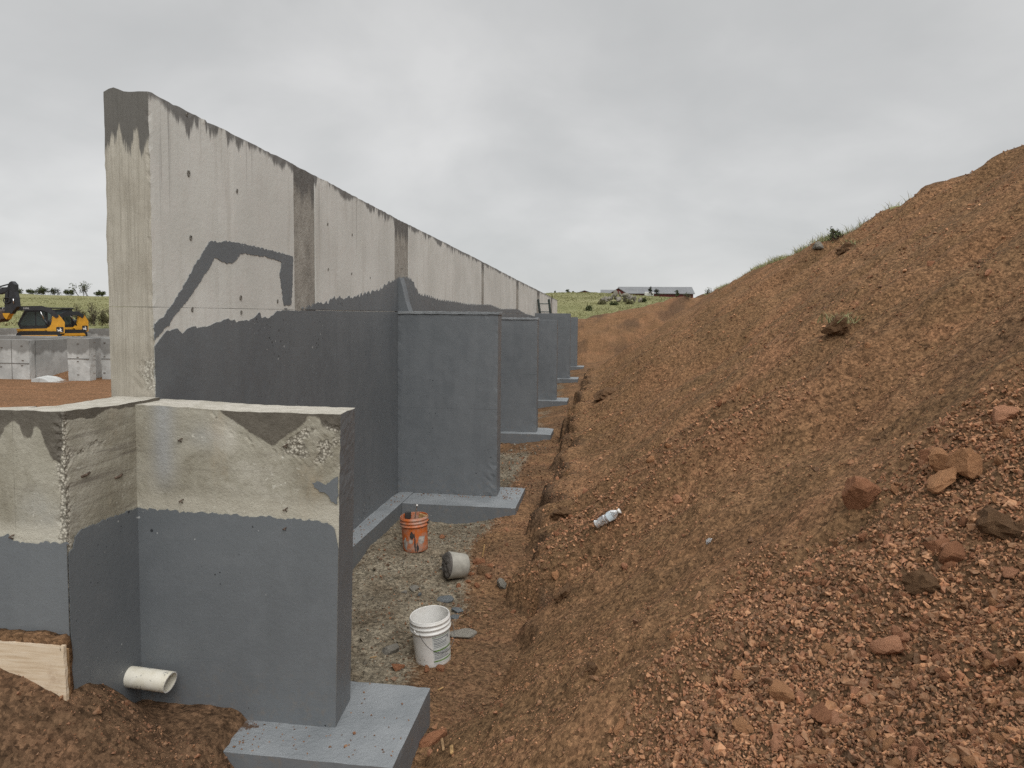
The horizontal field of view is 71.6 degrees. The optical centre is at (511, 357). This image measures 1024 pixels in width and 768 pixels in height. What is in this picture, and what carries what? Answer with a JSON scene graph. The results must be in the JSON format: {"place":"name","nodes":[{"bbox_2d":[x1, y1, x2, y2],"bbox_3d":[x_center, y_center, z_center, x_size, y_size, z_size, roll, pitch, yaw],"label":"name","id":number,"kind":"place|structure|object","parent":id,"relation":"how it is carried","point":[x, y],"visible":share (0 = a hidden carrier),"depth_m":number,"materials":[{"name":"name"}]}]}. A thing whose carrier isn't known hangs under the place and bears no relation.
{"place":"outdoors","nodes":[
{"label":"outdoors","id":0,"kind":"place"},
{"bbox_2d":[0,292,672,316],"bbox_3d":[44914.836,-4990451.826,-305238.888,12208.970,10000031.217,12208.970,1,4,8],"label":"terrain","id":1,"kind":"structure","parent":0,"point":[561,307],"depth_m":99.82,"materials":[{"name":"plant"}]},
{"bbox_2d":[49,287,61,294],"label":"tree","id":2,"kind":"object","parent":1,"relation":"on","point":[53,291],"visible":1,"depth_m":173.84,"materials":[{"name":"green plant"}]},
{"bbox_2d":[68,281,89,295],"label":"tree","id":3,"kind":"object","parent":1,"relation":"on","point":[83,288],"visible":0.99,"depth_m":172.41,"materials":[{"name":"green plant"}]},
{"bbox_2d":[0,191,911,325],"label":"grass","id":4,"kind":"structure","parent":1,"relation":"on","point":[630,306],"depth_m":80.11,"materials":[{"name":"plant"}]},
{"bbox_2d":[599,290,642,301],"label":"rock pile","id":5,"kind":"object","parent":1,"relation":"on","point":[626,296],"visible":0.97,"depth_m":91.90,"materials":[{"name":"stone"}]},
{"bbox_2d":[618,287,694,297],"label":"barn","id":6,"kind":"structure","parent":1,"relation":"on","point":[666,291],"depth_m":190.06,"materials":[{"name":"grey metal"}]},
{"bbox_2d":[0,145,1023,767],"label":"ground","id":7,"kind":"structure","parent":0,"point":[612,343],"depth_m":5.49,"materials":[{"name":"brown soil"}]},
{"bbox_2d":[0,328,19,335],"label":"foundation wall","id":8,"kind":"structure","parent":7,"relation":"on","point":[9,331],"depth_m":53.57,"materials":[{"name":"concrete"}]},
{"bbox_2d":[0,281,20,321],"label":"excavator","id":9,"kind":"object","parent":7,"relation":"on","point":[10,291],"visible":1,"depth_m":43.80,"materials":[{"name":"metal"}]},
{"bbox_2d":[0,306,64,335],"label":"excavator","id":10,"kind":"object","parent":7,"relation":"on","point":[33,321],"visible":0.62,"depth_m":45.98,"materials":[{"name":"metal"}]},
{"bbox_2d":[0,338,67,378],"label":"foundation wall","id":11,"kind":"structure","parent":7,"relation":"on","point":[25,359],"depth_m":24.68,"materials":[{"name":"concrete"}]},
{"bbox_2d":[0,640,70,700],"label":"form board","id":12,"kind":"object","parent":7,"relation":"on","point":[46,666],"visible":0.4,"depth_m":3.53,"materials":[{"name":"brown wood"}]},
{"bbox_2d":[0,628,73,694],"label":"soil","id":13,"kind":"structure","parent":7,"relation":"on","point":[40,636],"depth_m":3.55,"materials":[{"name":"soil"}]},
{"bbox_2d":[31,375,67,382],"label":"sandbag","id":14,"kind":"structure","parent":7,"relation":"on","point":[47,378],"depth_m":23.78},
{"bbox_2d":[0,335,101,338],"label":"foundation wall","id":15,"kind":"structure","parent":7,"relation":"on","point":[11,337],"depth_m":29.39,"materials":[{"name":"concrete"}]},
{"bbox_2d":[27,337,76,339],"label":"foundation wall","id":16,"kind":"structure","parent":7,"relation":"on","point":[34,338],"depth_m":27.30,"materials":[{"name":"concrete"}]},
{"bbox_2d":[48,307,87,336],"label":"excavator","id":17,"kind":"object","parent":7,"relation":"on","point":[78,326],"visible":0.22,"depth_m":50.53,"materials":[{"name":"metal"}]},
{"bbox_2d":[67,337,109,380],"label":"foundation wall","id":18,"kind":"structure","parent":7,"relation":"on","point":[84,358],"depth_m":24.06,"materials":[{"name":"concrete"}]},
{"bbox_2d":[81,302,105,325],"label":"shrub","id":19,"kind":"object","parent":7,"relation":"on","point":[92,308],"visible":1,"depth_m":55.71,"materials":[{"name":"green plant"}]},
{"bbox_2d":[86,328,109,336],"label":"foundation wall","id":20,"kind":"structure","parent":7,"relation":"on","point":[93,332],"depth_m":52.70,"materials":[{"name":"concrete"}]},
{"bbox_2d":[96,309,106,324],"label":"shrub","id":21,"kind":"object","parent":7,"relation":"on","point":[103,315],"visible":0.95,"depth_m":57.00,"materials":[{"name":"green plant"}]},
{"bbox_2d":[101,338,110,378],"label":"foundation wall","id":22,"kind":"structure","parent":7,"relation":"on","point":[105,358],"depth_m":24.50,"materials":[{"name":"concrete"}]},
{"bbox_2d":[0,396,429,767],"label":"wing wall","id":23,"kind":"structure","parent":7,"relation":"on","point":[203,549],"depth_m":3.98,"materials":[{"name":"concrete"}]},
{"bbox_2d":[123,666,176,692],"bbox_3d":[-2.067,1.817,4.016,0.327,0.114,0.114,2,4,12],"label":"drain pipe","id":24,"kind":"object","parent":23,"relation":"attached to","point":[150,679],"visible":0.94,"depth_m":3.98,"materials":[{"name":"white plastic"}]},
{"bbox_2d":[103,87,583,568],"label":"retaining wall","id":25,"kind":"structure","parent":7,"relation":"on","point":[240,270],"depth_m":6.80,"materials":[{"name":"concrete"}]},
{"bbox_2d":[382,643,398,654],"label":"rock","id":26,"kind":"object","parent":7,"relation":"on","point":[390,649],"visible":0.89,"depth_m":5.37,"materials":[{"name":"stone"}]},
{"bbox_2d":[391,664,404,671],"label":"rock","id":27,"kind":"object","parent":7,"relation":"on","point":[397,667],"visible":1,"depth_m":5.15,"materials":[{"name":"red stone"}]},
{"bbox_2d":[400,512,429,552],"bbox_3d":[-1.051,1.877,7.646,0.325,0.370,0.317,0,4,31],"label":"orange bucket","id":28,"kind":"object","parent":7,"relation":"on","point":[415,531],"visible":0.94,"depth_m":7.52,"materials":[{"name":"plastic"}]},
{"bbox_2d":[409,605,453,667],"bbox_3d":[-0.593,2.102,5.327,0.327,0.370,0.323,-5,7,-12],"label":"white bucket","id":29,"kind":"object","parent":7,"relation":"on","point":[430,625],"visible":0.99,"depth_m":5.23,"materials":[{"name":"plastic"}]},
{"bbox_2d":[419,727,446,747],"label":"rock","id":30,"kind":"object","parent":7,"relation":"on","point":[431,738],"visible":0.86,"depth_m":4.20,"materials":[{"name":"red stone"}]},
{"bbox_2d":[436,664,444,671],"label":"rock","id":31,"kind":"object","parent":7,"relation":"on","point":[440,667],"visible":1,"depth_m":5.17,"materials":[{"name":"red stone"}]},
{"bbox_2d":[437,595,453,602],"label":"rock","id":32,"kind":"object","parent":7,"relation":"on","point":[446,599],"visible":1,"depth_m":6.46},
{"bbox_2d":[441,551,469,578],"bbox_3d":[-0.556,2.014,6.916,0.261,0.268,0.262,-1,4,-27],"label":"bucket","id":33,"kind":"object","parent":7,"relation":"on","point":[454,565],"visible":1,"depth_m":6.83,"materials":[{"name":"plastic"}]},
{"bbox_2d":[450,628,476,638],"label":"rock","id":34,"kind":"object","parent":7,"relation":"on","point":[466,633],"visible":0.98,"depth_m":5.72,"materials":[{"name":"stone"}]},
{"bbox_2d":[477,565,491,574],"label":"rock","id":35,"kind":"object","parent":7,"relation":"on","point":[482,570],"visible":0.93,"depth_m":7.01,"materials":[{"name":"stone"}]},
{"bbox_2d":[497,578,506,588],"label":"rock","id":36,"kind":"object","parent":7,"relation":"on","point":[501,583],"visible":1,"depth_m":6.68,"materials":[{"name":"stone"}]},
{"bbox_2d":[537,299,551,312],"bbox_3d":[1.395,-0.668,27.062,0.418,3.132,1.083,3,4,33],"label":"ladder","id":37,"kind":"object","parent":7,"relation":"on","point":[539,308],"visible":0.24,"depth_m":26.67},
{"bbox_2d":[550,506,572,519],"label":"soil clod","id":38,"kind":"object","parent":7,"relation":"on","point":[563,512],"visible":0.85,"depth_m":7.60,"materials":[{"name":"soil"}]},
{"bbox_2d":[554,582,573,601],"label":"soil clod","id":39,"kind":"object","parent":7,"relation":"on","point":[564,591],"visible":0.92,"depth_m":5.56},
{"bbox_2d":[586,662,597,674],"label":"soil clod","id":40,"kind":"object","parent":7,"relation":"on","point":[592,668],"visible":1,"depth_m":3.63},
{"bbox_2d":[593,386,616,400],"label":"soil clod","id":41,"kind":"object","parent":7,"relation":"on","point":[601,394],"visible":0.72,"depth_m":14.77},
{"bbox_2d":[594,508,621,527],"bbox_3d":[0.827,1.380,6.127,0.263,0.087,0.090,-37,-11,21],"label":"plastic bottle","id":42,"kind":"object","parent":7,"relation":"on","point":[607,517],"visible":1,"depth_m":6.09,"materials":[{"name":"white"}]},
{"bbox_2d":[613,718,625,734],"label":"stone","id":43,"kind":"object","parent":7,"relation":"on","point":[619,725],"visible":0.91,"depth_m":3.03,"materials":[{"name":"beige stone"}]},
{"bbox_2d":[669,631,678,639],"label":"stone","id":44,"kind":"object","parent":7,"relation":"on","point":[672,635],"visible":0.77,"depth_m":3.34,"materials":[{"name":"beige stone"}]},
{"bbox_2d":[672,494,681,503],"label":"rock","id":45,"kind":"object","parent":7,"relation":"on","point":[676,498],"visible":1,"depth_m":5.87,"materials":[{"name":"brown stone"}]},
{"bbox_2d":[682,631,690,639],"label":"stone","id":46,"kind":"object","parent":7,"relation":"on","point":[686,635],"visible":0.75,"depth_m":3.27,"materials":[{"name":"beige stone"}]},
{"bbox_2d":[699,701,707,710],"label":"stone","id":47,"kind":"object","parent":7,"relation":"on","point":[704,705],"visible":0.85,"depth_m":2.82,"materials":[{"name":"brown stone"}]},
{"bbox_2d":[702,739,710,752],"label":"stone","id":48,"kind":"object","parent":7,"relation":"on","point":[706,745],"visible":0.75,"depth_m":2.54,"materials":[{"name":"brown stone"}]},
{"bbox_2d":[732,669,744,679],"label":"rock","id":49,"kind":"object","parent":7,"relation":"on","point":[737,674],"visible":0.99,"depth_m":2.83,"materials":[{"name":"beige stone"}]},
{"bbox_2d":[732,716,753,734],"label":"rock","id":50,"kind":"object","parent":7,"relation":"on","point":[739,724],"visible":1,"depth_m":2.54,"materials":[{"name":"beige stone"}]},
{"bbox_2d":[763,594,771,601],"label":"stone","id":51,"kind":"object","parent":7,"relation":"on","point":[767,598],"visible":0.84,"depth_m":3.11,"materials":[{"name":"brown stone"}]},
{"bbox_2d":[770,733,782,751],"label":"stone","id":52,"kind":"object","parent":7,"relation":"on","point":[775,740],"visible":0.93,"depth_m":2.42,"materials":[{"name":"brown stone"}]},
{"bbox_2d":[768,678,794,703],"bbox_3d":[0.981,1.220,2.607,0.082,0.072,0.123,-25,4,1],"label":"rock","id":53,"kind":"object","parent":7,"relation":"on","point":[779,690],"visible":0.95,"depth_m":2.58,"materials":[{"name":"beige stone"}]},
{"bbox_2d":[786,586,795,596],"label":"stone","id":54,"kind":"object","parent":7,"relation":"on","point":[790,589],"visible":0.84,"depth_m":3.08,"materials":[{"name":"beige stone"}]},
{"bbox_2d":[794,734,805,747],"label":"stone","id":55,"kind":"object","parent":7,"relation":"on","point":[799,741],"visible":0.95,"depth_m":2.36,"materials":[{"name":"brown stone"}]},
{"bbox_2d":[795,690,804,701],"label":"stone","id":56,"kind":"object","parent":7,"relation":"on","point":[801,694],"visible":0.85,"depth_m":2.57,"materials":[{"name":"brown stone"}]},
{"bbox_2d":[812,241,823,248],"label":"rock","id":57,"kind":"object","parent":7,"relation":"on","point":[818,245],"visible":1,"depth_m":14.08,"materials":[{"name":"stone"}]},
{"bbox_2d":[812,747,827,754],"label":"stone","id":58,"kind":"object","parent":7,"relation":"on","point":[817,750],"visible":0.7,"depth_m":2.27,"materials":[{"name":"beige stone"}]},
{"bbox_2d":[811,702,831,724],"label":"rock","id":59,"kind":"object","parent":7,"relation":"on","point":[821,713],"visible":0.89,"depth_m":2.41,"materials":[{"name":"red stone"}]},
{"bbox_2d":[817,654,827,666],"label":"stone","id":60,"kind":"object","parent":7,"relation":"on","point":[821,661],"visible":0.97,"depth_m":2.63,"materials":[{"name":"beige stone"}]},
{"bbox_2d":[826,647,835,655],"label":"stone","id":61,"kind":"object","parent":7,"relation":"on","point":[830,650],"visible":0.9,"depth_m":2.64,"materials":[{"name":"beige stone"}]},
{"bbox_2d":[821,314,847,334],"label":"soil clod","id":62,"kind":"object","parent":7,"relation":"on","point":[833,327],"visible":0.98,"depth_m":7.13,"materials":[{"name":"soil"}]},
{"bbox_2d":[828,709,844,725],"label":"rock","id":63,"kind":"object","parent":7,"relation":"on","point":[836,719],"visible":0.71,"depth_m":2.37,"materials":[{"name":"brown stone"}]},
{"bbox_2d":[826,226,846,242],"bbox_3d":[6.457,-2.420,14.230,0.391,0.448,0.408,1,4,8],"label":"shrub","id":64,"kind":"object","parent":7,"relation":"on","point":[832,234],"visible":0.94,"depth_m":14.16,"materials":[{"name":"green plant"}]},
{"bbox_2d":[817,311,861,322],"bbox_3d":[3.382,-0.427,7.266,0.562,0.142,0.534,1,4,8],"label":"grass tuft","id":65,"kind":"object","parent":7,"relation":"on","point":[848,318],"visible":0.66,"depth_m":7.16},
{"bbox_2d":[836,242,854,254],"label":"soil clod","id":66,"kind":"object","parent":7,"relation":"on","point":[843,249],"visible":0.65,"depth_m":12.63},
{"bbox_2d":[850,686,861,699],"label":"stone","id":67,"kind":"object","parent":7,"relation":"on","point":[855,689],"visible":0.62,"depth_m":2.44,"materials":[{"name":"brown stone"}]},
{"bbox_2d":[841,476,881,509],"bbox_3d":[1.695,0.646,3.451,0.147,0.166,0.160,-38,10,-29],"label":"rock","id":68,"kind":"object","parent":7,"relation":"on","point":[859,493],"visible":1,"depth_m":3.41,"materials":[{"name":"red stone"}]},
{"bbox_2d":[858,532,867,541],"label":"stone","id":69,"kind":"object","parent":7,"relation":"on","point":[862,536],"visible":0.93,"depth_m":3.12,"materials":[{"name":"red stone"}]},
{"bbox_2d":[865,730,876,741],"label":"stone","id":70,"kind":"object","parent":7,"relation":"on","point":[870,734],"visible":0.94,"depth_m":2.18,"materials":[{"name":"beige stone"}]},
{"bbox_2d":[872,678,883,691],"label":"stone","id":71,"kind":"object","parent":7,"relation":"on","point":[876,682],"visible":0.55,"depth_m":2.40,"materials":[{"name":"red stone"}]},
{"bbox_2d":[869,635,903,654],"bbox_3d":[1.359,1.035,2.553,0.118,0.089,0.102,-12,29,53],"label":"rock","id":72,"kind":"object","parent":7,"relation":"on","point":[890,644],"visible":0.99,"depth_m":2.52,"materials":[{"name":"brown stone"}]},
{"bbox_2d":[882,736,895,750],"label":"stone","id":73,"kind":"object","parent":7,"relation":"on","point":[888,741],"visible":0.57,"depth_m":2.11,"materials":[{"name":"beige stone"}]},
{"bbox_2d":[888,757,900,767],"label":"stone","id":74,"kind":"object","parent":7,"relation":"on","point":[895,762],"visible":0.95,"depth_m":1.99,"materials":[{"name":"beige stone"}]},
{"bbox_2d":[890,484,898,494],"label":"stone","id":75,"kind":"object","parent":7,"relation":"on","point":[893,489],"visible":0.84,"depth_m":3.37,"materials":[{"name":"beige stone"}]},
{"bbox_2d":[890,624,902,643],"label":"stone","id":76,"kind":"object","parent":7,"relation":"on","point":[895,630],"visible":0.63,"depth_m":2.55,"materials":[{"name":"brown stone"}]},
{"bbox_2d":[900,632,909,641],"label":"stone","id":77,"kind":"object","parent":7,"relation":"on","point":[905,637],"visible":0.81,"depth_m":2.54,"materials":[{"name":"brown stone"}]},
{"bbox_2d":[903,518,910,529],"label":"stone","id":78,"kind":"object","parent":7,"relation":"on","point":[906,523],"visible":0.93,"depth_m":2.97,"materials":[{"name":"beige stone"}]},
{"bbox_2d":[908,680,916,690],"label":"stone","id":79,"kind":"object","parent":7,"relation":"on","point":[912,684],"visible":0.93,"depth_m":2.23,"materials":[{"name":"brown stone"}]},
{"bbox_2d":[907,745,918,761],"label":"stone","id":80,"kind":"object","parent":7,"relation":"on","point":[912,752],"visible":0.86,"depth_m":1.99,"materials":[{"name":"brown stone"}]},
{"bbox_2d":[910,623,919,631],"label":"stone","id":81,"kind":"object","parent":7,"relation":"on","point":[914,627],"visible":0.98,"depth_m":2.54,"materials":[{"name":"brown stone"}]},
{"bbox_2d":[911,736,926,752],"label":"stone","id":82,"kind":"object","parent":7,"relation":"on","point":[917,741],"visible":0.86,"depth_m":1.99,"materials":[{"name":"brown stone"}]},
{"bbox_2d":[901,570,940,596],"bbox_3d":[1.530,0.854,2.653,0.134,0.105,0.088,2,4,29],"label":"rock","id":83,"kind":"object","parent":7,"relation":"on","point":[916,582],"visible":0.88,"depth_m":2.64,"materials":[{"name":"stone"}]},
{"bbox_2d":[918,447,940,461],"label":"rock","id":84,"kind":"object","parent":7,"relation":"on","point":[923,454],"visible":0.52,"depth_m":3.45,"materials":[{"name":"red stone"}]},
{"bbox_2d":[930,654,940,662],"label":"stone","id":85,"kind":"object","parent":7,"relation":"on","point":[936,657],"visible":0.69,"depth_m":2.27,"materials":[{"name":"brown stone"}]},
{"bbox_2d":[923,538,950,553],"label":"rock","id":86,"kind":"object","parent":7,"relation":"on","point":[933,545],"visible":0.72,"depth_m":2.72,"materials":[{"name":"red stone"}]},
{"bbox_2d":[929,447,948,471],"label":"rock","id":87,"kind":"object","parent":7,"relation":"on","point":[938,458],"visible":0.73,"depth_m":3.24,"materials":[{"name":"beige stone"}]},
{"bbox_2d":[927,467,956,493],"bbox_3d":[1.841,0.523,3.035,0.147,0.062,0.130,-36,-4,12],"label":"rock","id":88,"kind":"object","parent":7,"relation":"on","point":[939,481],"visible":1,"depth_m":3.00,"materials":[{"name":"beige stone"}]},
{"bbox_2d":[939,672,949,681],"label":"stone","id":89,"kind":"object","parent":7,"relation":"on","point":[944,676],"visible":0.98,"depth_m":2.17,"materials":[{"name":"red stone"}]},
{"bbox_2d":[938,541,965,563],"bbox_3d":[1.661,0.740,2.672,0.110,0.078,0.072,-40,17,-5],"label":"rock","id":90,"kind":"object","parent":7,"relation":"on","point":[954,551],"visible":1,"depth_m":2.66,"materials":[{"name":"red stone"}]},
{"bbox_2d":[957,726,966,734],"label":"stone","id":91,"kind":"object","parent":7,"relation":"on","point":[961,729],"visible":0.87,"depth_m":1.96,"materials":[{"name":"beige stone"}]},
{"bbox_2d":[958,515,967,526],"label":"stone","id":92,"kind":"object","parent":7,"relation":"on","point":[963,521],"visible":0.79,"depth_m":2.76,"materials":[{"name":"red stone"}]},
{"bbox_2d":[946,447,982,478],"bbox_3d":[1.928,0.439,3.017,0.114,0.134,0.149,1,4,1],"label":"rock","id":93,"kind":"object","parent":7,"relation":"on","point":[966,462],"visible":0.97,"depth_m":2.97,"materials":[{"name":"beige stone"}]},
{"bbox_2d":[961,755,976,767],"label":"stone","id":94,"kind":"object","parent":7,"relation":"on","point":[969,761],"visible":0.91,"depth_m":1.82,"materials":[{"name":"beige stone"}]},
{"bbox_2d":[968,515,976,523],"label":"stone","id":95,"kind":"object","parent":7,"relation":"on","point":[970,520],"visible":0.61,"depth_m":2.71,"materials":[{"name":"beige stone"}]},
{"bbox_2d":[982,659,991,671],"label":"stone","id":96,"kind":"object","parent":7,"relation":"on","point":[986,664],"visible":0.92,"depth_m":2.11,"materials":[{"name":"beige stone"}]},
{"bbox_2d":[982,650,994,661],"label":"stone","id":97,"kind":"object","parent":7,"relation":"on","point":[986,654],"visible":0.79,"depth_m":2.12,"materials":[{"name":"brown stone"}]},
{"bbox_2d":[988,596,997,605],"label":"stone","id":98,"kind":"object","parent":7,"relation":"on","point":[992,601],"visible":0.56,"depth_m":2.42,"materials":[{"name":"beige stone"}]},
{"bbox_2d":[988,703,997,711],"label":"stone","id":99,"kind":"object","parent":7,"relation":"on","point":[992,706],"visible":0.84,"depth_m":1.94,"materials":[{"name":"beige stone"}]},
{"bbox_2d":[987,732,1005,743],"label":"stone","id":100,"kind":"object","parent":7,"relation":"on","point":[998,738],"visible":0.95,"depth_m":1.83,"materials":[{"name":"beige stone"}]},
{"bbox_2d":[975,505,1019,540],"bbox_3d":[1.798,0.612,2.648,0.120,0.092,0.191,-40,12,-10],"label":"rock","id":101,"kind":"object","parent":7,"relation":"on","point":[994,522],"visible":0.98,"depth_m":2.62,"materials":[{"name":"stone"}]},
{"bbox_2d":[994,454,1003,465],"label":"stone","id":102,"kind":"object","parent":7,"relation":"on","point":[998,460],"visible":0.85,"depth_m":2.93,"materials":[{"name":"beige stone"}]},
{"bbox_2d":[991,405,1018,424],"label":"rock","id":103,"kind":"object","parent":7,"relation":"on","point":[1002,413],"visible":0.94,"depth_m":3.30,"materials":[{"name":"brown stone"}]},
{"bbox_2d":[1002,427,1011,437],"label":"stone","id":104,"kind":"object","parent":7,"relation":"on","point":[1006,431],"visible":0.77,"depth_m":3.19,"materials":[{"name":"beige stone"}]},
{"bbox_2d":[1001,566,1019,578],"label":"rock","id":105,"kind":"object","parent":7,"relation":"on","point":[1009,572],"visible":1,"depth_m":2.49,"materials":[{"name":"brown stone"}]},
{"bbox_2d":[1010,523,1023,540],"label":"soil clod","id":106,"kind":"object","parent":7,"relation":"on","point":[1020,527],"visible":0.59,"depth_m":2.57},
{"bbox_2d":[1012,691,1023,698],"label":"stone","id":107,"kind":"object","parent":7,"relation":"on","point":[1017,694],"visible":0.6,"depth_m":1.90,"materials":[{"name":"beige stone"}]},
{"bbox_2d":[0,0,1023,297],"label":"sky","id":108,"kind":"structure","parent":0,"point":[558,145],"materials":[{"name":"grey"}]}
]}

